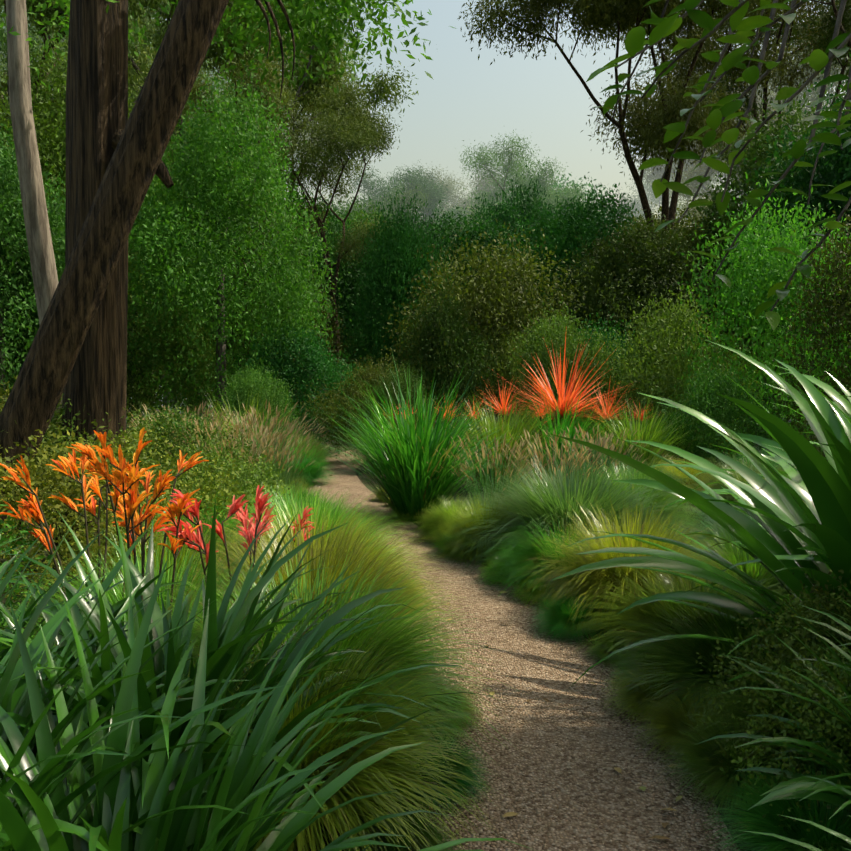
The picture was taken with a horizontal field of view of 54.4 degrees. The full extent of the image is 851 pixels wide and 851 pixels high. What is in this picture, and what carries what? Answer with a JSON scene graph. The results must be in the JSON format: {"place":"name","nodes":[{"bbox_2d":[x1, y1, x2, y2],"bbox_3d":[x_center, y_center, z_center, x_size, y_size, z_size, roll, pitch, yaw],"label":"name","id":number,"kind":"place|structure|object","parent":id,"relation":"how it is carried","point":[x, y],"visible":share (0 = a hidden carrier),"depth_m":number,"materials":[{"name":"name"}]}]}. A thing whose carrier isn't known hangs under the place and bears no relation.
{"place":"outdoors","nodes":[
{"label":"outdoors","id":0,"kind":"place"},
{"bbox_2d":[2,0,845,379],"label":"sky","id":1,"kind":"structure","parent":0,"point":[467,98],"materials":[{"name":"blue"}]},
{"bbox_2d":[0,385,849,850],"bbox_3d":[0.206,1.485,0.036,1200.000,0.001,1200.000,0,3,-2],"label":"ground","id":2,"kind":"structure","parent":0,"point":[372,487],"depth_m":7.44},
{"bbox_2d":[0,198,53,402],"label":"shrub","id":3,"kind":"object","parent":2,"relation":"on","point":[6,307],"visible":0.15,"depth_m":15.38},
{"bbox_2d":[0,470,59,636],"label":"shrub","id":4,"kind":"object","parent":2,"relation":"on","point":[10,538],"visible":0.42,"depth_m":3.88,"materials":[{"name":"green plant"}]},
{"bbox_2d":[6,0,62,528],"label":"pale thin tree","id":5,"kind":"object","parent":2,"relation":"on","point":[41,252],"visible":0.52,"depth_m":7.86,"materials":[{"name":"grey plant"}]},
{"bbox_2d":[0,0,135,180],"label":"tall tree","id":6,"kind":"object","parent":2,"relation":"on","point":[3,35],"visible":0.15,"depth_m":31.16,"materials":[{"name":"green plant"}]},
{"bbox_2d":[0,123,145,406],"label":"shrub","id":7,"kind":"object","parent":2,"relation":"on","point":[11,208],"visible":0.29,"depth_m":14.45,"materials":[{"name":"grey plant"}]},
{"bbox_2d":[0,444,152,630],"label":"kangaroo paw","id":8,"kind":"object","parent":2,"relation":"on","point":[34,508],"visible":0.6,"depth_m":4.03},
{"bbox_2d":[0,393,172,579],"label":"shrub","id":9,"kind":"object","parent":2,"relation":"on","point":[53,421],"visible":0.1,"depth_m":6.32,"materials":[{"name":"green plant"}]},
{"bbox_2d":[24,281,165,430],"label":"shrub","id":10,"kind":"object","parent":2,"relation":"on","point":[129,372],"visible":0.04,"depth_m":18.67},
{"bbox_2d":[0,510,192,739],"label":"strappy-leaved plant","id":11,"kind":"object","parent":2,"relation":"on","point":[105,584],"visible":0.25,"depth_m":2.87,"materials":[{"name":"green plant"}]},
{"bbox_2d":[0,420,197,634],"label":"shrub","id":12,"kind":"object","parent":2,"relation":"on","point":[54,479],"visible":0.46,"depth_m":4.66,"materials":[{"name":"green plant"}]},
{"bbox_2d":[0,15,211,427],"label":"green tree","id":13,"kind":"object","parent":2,"relation":"on","point":[56,156],"visible":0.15,"depth_m":19.10,"materials":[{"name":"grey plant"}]},
{"bbox_2d":[68,427,208,620],"bbox_3d":[-1.221,0.643,3.698,0.688,1.302,0.818,-1,3,-25],"label":"kangaroo paw","id":14,"kind":"object","parent":2,"relation":"on","point":[130,478],"visible":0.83,"depth_m":3.56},
{"bbox_2d":[23,408,254,575],"bbox_3d":[-2.032,0.614,5.899,1.614,1.477,1.514,2,3,30],"label":"shrub","id":15,"kind":"object","parent":2,"relation":"on","point":[172,463],"visible":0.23,"depth_m":5.83,"materials":[{"name":"green plant"}]},
{"bbox_2d":[0,0,285,182],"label":"tall tree","id":16,"kind":"object","parent":2,"relation":"on","point":[130,42],"visible":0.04,"depth_m":43.08,"materials":[{"name":"green plant"}]},
{"bbox_2d":[0,529,289,850],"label":"strappy-leaved plant","id":17,"kind":"object","parent":2,"relation":"on","point":[14,694],"visible":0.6,"depth_m":2.02,"materials":[{"name":"green plant"}]},
{"bbox_2d":[7,508,287,631],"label":"fine grass","id":18,"kind":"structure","parent":2,"relation":"on","point":[184,551],"depth_m":4.92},
{"bbox_2d":[0,531,312,683],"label":"fine grass","id":19,"kind":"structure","parent":2,"relation":"on","point":[114,594],"depth_m":4.10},
{"bbox_2d":[126,295,233,430],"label":"shrub","id":20,"kind":"object","parent":2,"relation":"on","point":[174,352],"visible":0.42,"depth_m":17.57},
{"bbox_2d":[0,1,368,396],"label":"forest tree","id":21,"kind":"object","parent":2,"relation":"on","point":[64,39],"visible":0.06,"depth_m":55.78,"materials":[{"name":"green plant"}]},
{"bbox_2d":[126,391,277,507],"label":"shrub","id":22,"kind":"object","parent":2,"relation":"on","point":[172,435],"visible":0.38,"depth_m":8.18,"materials":[{"name":"green plant"}]},
{"bbox_2d":[0,0,418,417],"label":"tall tree","id":23,"kind":"object","parent":2,"relation":"on","point":[158,36],"visible":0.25,"depth_m":31.23,"materials":[{"name":"green plant"}]},
{"bbox_2d":[157,485,272,601],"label":"red flower","id":24,"kind":"object","parent":2,"relation":"on","point":[260,505],"visible":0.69,"depth_m":3.97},
{"bbox_2d":[144,432,296,536],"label":"shrub","id":25,"kind":"object","parent":2,"relation":"on","point":[261,477],"visible":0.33,"depth_m":6.83,"materials":[{"name":"green plant"}]},
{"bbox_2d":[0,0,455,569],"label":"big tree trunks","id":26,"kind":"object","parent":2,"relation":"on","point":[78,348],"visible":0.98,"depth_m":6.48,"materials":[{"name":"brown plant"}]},
{"bbox_2d":[173,424,290,508],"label":"shrub","id":27,"kind":"object","parent":2,"relation":"on","point":[247,453],"visible":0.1,"depth_m":8.40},
{"bbox_2d":[164,412,301,478],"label":"ornamental grass","id":28,"kind":"object","parent":27,"relation":"attached to","point":[254,445],"depth_m":8.40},
{"bbox_2d":[126,55,353,428],"bbox_3d":[-4.335,-3.340,17.447,5.590,8.179,5.568,2,3,27],"label":"bushy tree","id":29,"kind":"object","parent":2,"relation":"on","point":[179,229],"visible":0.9,"depth_m":16.76,"materials":[{"name":"green plant"}]},
{"bbox_2d":[0,498,495,850],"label":"strappy-leaved plant","id":30,"kind":"object","parent":2,"relation":"on","point":[245,630],"visible":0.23,"depth_m":2.62,"materials":[{"name":"green plant"}]},
{"bbox_2d":[189,375,310,461],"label":"tussock grass","id":31,"kind":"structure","parent":2,"relation":"on","point":[240,413],"depth_m":12.14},
{"bbox_2d":[213,354,300,458],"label":"shrub","id":32,"kind":"object","parent":2,"relation":"on","point":[241,393],"visible":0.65,"depth_m":13.74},
{"bbox_2d":[133,0,387,220],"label":"tall tree","id":33,"kind":"object","parent":2,"relation":"on","point":[194,97],"visible":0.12,"depth_m":35.63,"materials":[{"name":"green plant"}]},
{"bbox_2d":[0,556,530,850],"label":"strappy-leaved plant","id":34,"kind":"object","parent":2,"relation":"on","point":[113,810],"visible":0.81,"depth_m":1.87,"materials":[{"name":"green plant"}]},
{"bbox_2d":[194,198,345,432],"bbox_3d":[-4.691,-2.838,23.922,4.864,7.228,4.957,-1,3,-13],"label":"shrub","id":35,"kind":"object","parent":2,"relation":"on","point":[323,300],"visible":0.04,"depth_m":23.40,"materials":[{"name":"green plant"}]},
{"bbox_2d":[212,315,369,453],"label":"shrub","id":36,"kind":"object","parent":2,"relation":"on","point":[316,365],"visible":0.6,"depth_m":16.56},
{"bbox_2d":[225,483,390,541],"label":"fine grass","id":37,"kind":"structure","parent":2,"relation":"on","point":[300,502],"depth_m":6.84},
{"bbox_2d":[172,496,447,629],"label":"fine grass","id":38,"kind":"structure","parent":2,"relation":"on","point":[282,531],"depth_m":5.18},
{"bbox_2d":[219,51,401,422],"bbox_3d":[-3.832,-6.201,28.565,6.119,12.380,7.782,0,3,0],"label":"slim tree","id":39,"kind":"object","parent":2,"relation":"on","point":[339,138],"visible":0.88,"depth_m":27.39,"materials":[{"name":"green plant"}]},
{"bbox_2d":[254,181,383,408],"bbox_3d":[-4.684,-5.154,33.950,6.909,10.489,7.651,-2,4,-34],"label":"shrub","id":40,"kind":"object","parent":2,"relation":"on","point":[332,222],"visible":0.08,"depth_m":33.26,"materials":[{"name":"green plant"}]},
{"bbox_2d":[217,489,425,583],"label":"fine grass","id":41,"kind":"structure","parent":2,"relation":"on","point":[322,514],"depth_m":6.02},
{"bbox_2d":[158,508,494,685],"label":"fine grass","id":42,"kind":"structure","parent":2,"relation":"on","point":[338,570],"depth_m":4.38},
{"bbox_2d":[156,624,511,850],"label":"fine grass","id":43,"kind":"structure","parent":2,"relation":"on","point":[377,781],"depth_m":2.66,"materials":[{"name":"plant"}]},
{"bbox_2d":[156,543,518,801],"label":"fine grass","id":44,"kind":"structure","parent":2,"relation":"on","point":[403,644],"depth_m":3.48,"materials":[{"name":"plant"}]},
{"bbox_2d":[317,215,396,418],"bbox_3d":[-2.547,-3.963,33.169,4.720,8.737,4.811,-1,3,-17],"label":"bushy tree","id":45,"kind":"object","parent":2,"relation":"on","point":[351,276],"visible":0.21,"depth_m":31.57,"materials":[{"name":"green plant"}]},
{"bbox_2d":[299,344,438,466],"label":"shrub","id":46,"kind":"object","parent":2,"relation":"on","point":[351,391],"visible":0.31,"depth_m":14.74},
{"bbox_2d":[327,178,432,233],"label":"forest tree","id":47,"kind":"object","parent":2,"relation":"on","point":[400,197],"visible":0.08,"depth_m":63.89,"materials":[{"name":"green plant"}]},
{"bbox_2d":[336,204,452,410],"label":"shrub","id":48,"kind":"object","parent":2,"relation":"on","point":[364,324],"visible":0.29,"depth_m":25.38,"materials":[{"name":"green plant"}]},
{"bbox_2d":[357,356,435,441],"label":"grass tuft","id":49,"kind":"object","parent":2,"relation":"on","point":[404,383],"visible":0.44,"depth_m":13.87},
{"bbox_2d":[345,796,461,850],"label":"grass tuft","id":50,"kind":"object","parent":2,"relation":"on","point":[384,839],"visible":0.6,"depth_m":2.55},
{"bbox_2d":[346,170,464,417],"bbox_3d":[-0.695,-3.203,25.160,3.477,9.034,2.866,-1,3,-24],"label":"shrub","id":51,"kind":"object","parent":2,"relation":"on","point":[404,233],"visible":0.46,"depth_m":24.76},
{"bbox_2d":[344,161,470,226],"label":"tree","id":52,"kind":"object","parent":2,"relation":"on","point":[436,195],"visible":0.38,"depth_m":72.11,"materials":[{"name":"green plant"}]},
{"bbox_2d":[289,353,542,521],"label":"tussock grass","id":53,"kind":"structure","parent":2,"relation":"on","point":[414,480],"depth_m":8.62,"materials":[{"name":"plant"}]},
{"bbox_2d":[371,731,493,819],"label":"grass tuft","id":54,"kind":"object","parent":2,"relation":"on","point":[469,771],"visible":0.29,"depth_m":2.94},
{"bbox_2d":[390,283,506,438],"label":"shrub","id":55,"kind":"object","parent":2,"relation":"on","point":[429,344],"visible":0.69,"depth_m":19.62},
{"bbox_2d":[411,492,489,544],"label":"fine grass","id":56,"kind":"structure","parent":2,"relation":"on","point":[446,512],"depth_m":7.65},
{"bbox_2d":[416,163,508,214],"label":"tree","id":57,"kind":"object","parent":2,"relation":"on","point":[450,186],"visible":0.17,"depth_m":101.23,"materials":[{"name":"green plant"}]},
{"bbox_2d":[416,200,538,403],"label":"shrub","id":58,"kind":"object","parent":2,"relation":"on","point":[472,234],"visible":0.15,"depth_m":38.92,"materials":[{"name":"green plant"}]},
{"bbox_2d":[432,492,531,563],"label":"fine grass","id":59,"kind":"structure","parent":2,"relation":"on","point":[471,524],"depth_m":6.89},
{"bbox_2d":[380,218,587,440],"bbox_3d":[1.514,-2.121,21.122,5.480,6.267,5.426,0,3,-5],"label":"shrub","id":60,"kind":"object","parent":2,"relation":"on","point":[489,307],"visible":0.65,"depth_m":20.21,"materials":[{"name":"plant"}]},
{"bbox_2d":[438,443,542,509],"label":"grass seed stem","id":61,"kind":"object","parent":2,"relation":"on","point":[485,480],"visible":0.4,"depth_m":8.23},
{"bbox_2d":[427,430,553,489],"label":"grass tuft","id":62,"kind":"object","parent":61,"relation":"attached to","point":[496,444],"depth_m":8.15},
{"bbox_2d":[433,392,569,491],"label":"tussock grass","id":63,"kind":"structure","parent":2,"relation":"on","point":[510,430],"depth_m":11.02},
{"bbox_2d":[447,321,558,442],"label":"shrub","id":64,"kind":"object","parent":2,"relation":"on","point":[507,354],"visible":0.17,"depth_m":19.66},
{"bbox_2d":[456,165,571,292],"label":"bushy tree","id":65,"kind":"object","parent":2,"relation":"on","point":[512,215],"visible":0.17,"depth_m":45.43,"materials":[{"name":"green plant"}]},
{"bbox_2d":[459,130,608,219],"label":"tree","id":66,"kind":"object","parent":2,"relation":"on","point":[509,169],"visible":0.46,"depth_m":64.73,"materials":[{"name":"green plant"}]},
{"bbox_2d":[475,512,624,600],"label":"fine grass","id":67,"kind":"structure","parent":2,"relation":"on","point":[528,556],"depth_m":5.83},
{"bbox_2d":[491,436,611,487],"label":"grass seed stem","id":68,"kind":"object","parent":2,"relation":"on","point":[556,462],"visible":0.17,"depth_m":8.12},
{"bbox_2d":[480,425,629,481],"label":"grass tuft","id":69,"kind":"object","parent":68,"relation":"on","point":[556,448],"depth_m":8.01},
{"bbox_2d":[490,333,641,424],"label":"red spike plant","id":70,"kind":"object","parent":2,"relation":"on","point":[563,399],"visible":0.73,"depth_m":12.56,"materials":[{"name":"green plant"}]},
{"bbox_2d":[501,294,631,446],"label":"shrub","id":71,"kind":"object","parent":2,"relation":"on","point":[536,346],"visible":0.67,"depth_m":15.90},
{"bbox_2d":[495,381,640,484],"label":"tussock grass","id":72,"kind":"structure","parent":2,"relation":"on","point":[558,421],"depth_m":11.76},
{"bbox_2d":[495,177,641,331],"bbox_3d":[6.668,-5.335,36.634,8.014,10.724,8.233,0,3,3],"label":"bushy tree","id":73,"kind":"object","parent":2,"relation":"on","point":[565,229],"visible":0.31,"depth_m":34.99,"materials":[{"name":"green plant"}]},
{"bbox_2d":[441,453,707,580],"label":"fine grass","id":74,"kind":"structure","parent":2,"relation":"on","point":[548,503],"depth_m":6.52,"materials":[{"name":"plant"}]},
{"bbox_2d":[527,591,622,645],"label":"grass tuft","id":75,"kind":"object","parent":2,"relation":"on","point":[562,611],"visible":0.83,"depth_m":4.80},
{"bbox_2d":[511,305,657,432],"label":"shrub","id":76,"kind":"object","parent":2,"relation":"on","point":[604,335],"visible":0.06,"depth_m":19.04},
{"bbox_2d":[532,246,641,431],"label":"shrub","id":77,"kind":"object","parent":2,"relation":"on","point":[604,299],"visible":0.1,"depth_m":23.53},
{"bbox_2d":[458,0,805,245],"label":"tree","id":78,"kind":"object","parent":2,"relation":"on","point":[622,16],"visible":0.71,"depth_m":27.67,"materials":[{"name":"green plant"}]},
{"bbox_2d":[513,496,751,638],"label":"fine grass","id":79,"kind":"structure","parent":2,"relation":"on","point":[585,582],"depth_m":5.03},
{"bbox_2d":[537,209,729,429],"bbox_3d":[6.174,-2.813,24.575,5.540,7.089,5.436,1,3,16],"label":"shrub","id":80,"kind":"object","parent":2,"relation":"on","point":[649,277],"visible":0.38,"depth_m":23.54,"materials":[{"name":"green plant"}]},
{"bbox_2d":[571,395,720,471],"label":"tussock grass","id":81,"kind":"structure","parent":2,"relation":"on","point":[645,433],"depth_m":11.37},
{"bbox_2d":[586,453,708,546],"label":"fine grass","id":82,"kind":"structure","parent":2,"relation":"on","point":[653,493],"depth_m":7.44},
{"bbox_2d":[599,659,704,730],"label":"grass tuft","id":83,"kind":"object","parent":2,"relation":"on","point":[636,700],"visible":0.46,"depth_m":3.67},
{"bbox_2d":[628,406,733,469],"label":"tussock grass","id":84,"kind":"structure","parent":2,"relation":"on","point":[694,443],"depth_m":12.38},
{"bbox_2d":[597,284,773,465],"bbox_3d":[4.545,-0.818,15.112,2.986,3.964,3.938,0,3,9],"label":"shrub","id":85,"kind":"object","parent":2,"relation":"on","point":[655,346],"visible":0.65,"depth_m":14.69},
{"bbox_2d":[649,452,724,502],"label":"fine grass","id":86,"kind":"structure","parent":2,"relation":"on","point":[690,471],"depth_m":10.29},
{"bbox_2d":[568,558,806,676],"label":"fine grass","id":87,"kind":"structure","parent":2,"relation":"on","point":[634,618],"depth_m":4.45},
{"bbox_2d":[630,682,750,768],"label":"grass tuft","id":88,"kind":"object","parent":2,"relation":"on","point":[665,730],"visible":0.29,"depth_m":3.34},
{"bbox_2d":[547,340,850,731],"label":"strap-leaved plant","id":89,"kind":"object","parent":2,"relation":"on","point":[784,516],"visible":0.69,"depth_m":3.66,"materials":[{"name":"green plant"}]},
{"bbox_2d":[598,589,813,735],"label":"fine grass","id":90,"kind":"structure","parent":2,"relation":"on","point":[686,663],"depth_m":3.78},
{"bbox_2d":[666,496,758,559],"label":"fine grass","id":91,"kind":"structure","parent":2,"relation":"on","point":[713,522],"depth_m":6.24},
{"bbox_2d":[607,71,821,227],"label":"forest tree","id":92,"kind":"object","parent":2,"relation":"on","point":[652,200],"visible":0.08,"depth_m":123.13,"materials":[{"name":"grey plant"}]},
{"bbox_2d":[625,211,809,406],"bbox_3d":[9.224,-3.387,27.076,7.800,7.557,7.592,1,3,11],"label":"shrub","id":93,"kind":"object","parent":2,"relation":"on","point":[692,235],"visible":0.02,"depth_m":25.73,"materials":[{"name":"green plant"}]},
{"bbox_2d":[586,0,850,330],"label":"tree","id":94,"kind":"object","parent":2,"relation":"on","point":[818,60],"visible":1,"depth_m":2.74,"materials":[{"name":"green plant"}]},
{"bbox_2d":[643,349,797,484],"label":"shrub","id":95,"kind":"object","parent":2,"relation":"on","point":[715,385],"visible":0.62,"depth_m":11.96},
{"bbox_2d":[605,0,850,409],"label":"tall tree","id":96,"kind":"object","parent":2,"relation":"on","point":[846,24],"visible":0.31,"depth_m":35.94,"materials":[{"name":"green plant"}]},
{"bbox_2d":[669,101,792,215],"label":"forest tree","id":97,"kind":"object","parent":2,"relation":"on","point":[694,183],"visible":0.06,"depth_m":70.00,"materials":[{"name":"green plant"}]},
{"bbox_2d":[668,526,794,611],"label":"fine grass","id":98,"kind":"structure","parent":2,"relation":"on","point":[754,568],"depth_m":5.13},
{"bbox_2d":[651,705,825,824],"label":"fine grass","id":99,"kind":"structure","parent":2,"relation":"on","point":[710,767],"depth_m":2.96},
{"bbox_2d":[627,0,850,163],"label":"tall tree","id":100,"kind":"object","parent":2,"relation":"on","point":[801,10],"visible":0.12,"depth_m":35.40,"materials":[{"name":"green plant"}]},
{"bbox_2d":[632,71,846,199],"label":"forest tree","id":101,"kind":"object","parent":2,"relation":"on","point":[659,174],"visible":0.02,"depth_m":92.76,"materials":[{"name":"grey plant"}]},
{"bbox_2d":[657,362,850,515],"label":"gymea plant","id":102,"kind":"object","parent":2,"relation":"on","point":[842,404],"visible":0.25,"depth_m":5.96,"materials":[{"name":"green plant"}]},
{"bbox_2d":[664,627,850,803],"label":"shrub","id":103,"kind":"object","parent":2,"relation":"on","point":[750,706],"depth_m":3.11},
{"bbox_2d":[674,172,850,461],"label":"shrub","id":104,"kind":"object","parent":2,"relation":"on","point":[760,283],"visible":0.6,"depth_m":13.07,"materials":[{"name":"plant"}]},
{"bbox_2d":[677,580,850,784],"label":"shrub","id":105,"kind":"object","parent":2,"relation":"on","point":[802,650],"visible":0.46,"depth_m":3.05,"materials":[{"name":"green plant"}]},
{"bbox_2d":[683,82,850,429],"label":"bushy tree","id":106,"kind":"object","parent":2,"relation":"on","point":[752,165],"visible":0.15,"depth_m":24.28,"materials":[{"name":"green plant"}]},
{"bbox_2d":[695,586,850,818],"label":"strappy-leaved plant","id":107,"kind":"object","parent":2,"relation":"on","point":[798,785],"visible":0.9,"depth_m":2.44,"materials":[{"name":"green plant"}]},
{"bbox_2d":[700,756,850,850],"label":"fine grass","id":108,"kind":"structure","parent":2,"relation":"on","point":[770,822],"depth_m":2.53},
{"bbox_2d":[719,626,850,844],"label":"shrub","id":109,"kind":"object","parent":2,"relation":"on","point":[835,727],"visible":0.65,"depth_m":2.61,"materials":[{"name":"green plant"}]},
{"bbox_2d":[723,45,850,434],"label":"bushy tree","id":110,"kind":"object","parent":2,"relation":"on","point":[831,170],"visible":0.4,"depth_m":20.42,"materials":[{"name":"green plant"}]},
{"bbox_2d":[731,555,850,718],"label":"shrub","id":111,"kind":"object","parent":2,"relation":"on","point":[816,591],"visible":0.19,"depth_m":3.28,"materials":[{"name":"green plant"}]},
{"bbox_2d":[747,8,849,138],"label":"forest tree","id":112,"kind":"object","parent":2,"relation":"on","point":[813,94],"visible":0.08,"depth_m":70.45,"materials":[{"name":"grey plant"}]},
{"bbox_2d":[768,205,850,457],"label":"shrub","id":113,"kind":"object","parent":2,"relation":"on","point":[841,310],"visible":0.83,"depth_m":11.16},
{"bbox_2d":[301,436,739,850],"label":"path","id":114,"kind":"structure","parent":0,"point":[562,782],"depth_m":3.40,"materials":[{"name":"gravel"}]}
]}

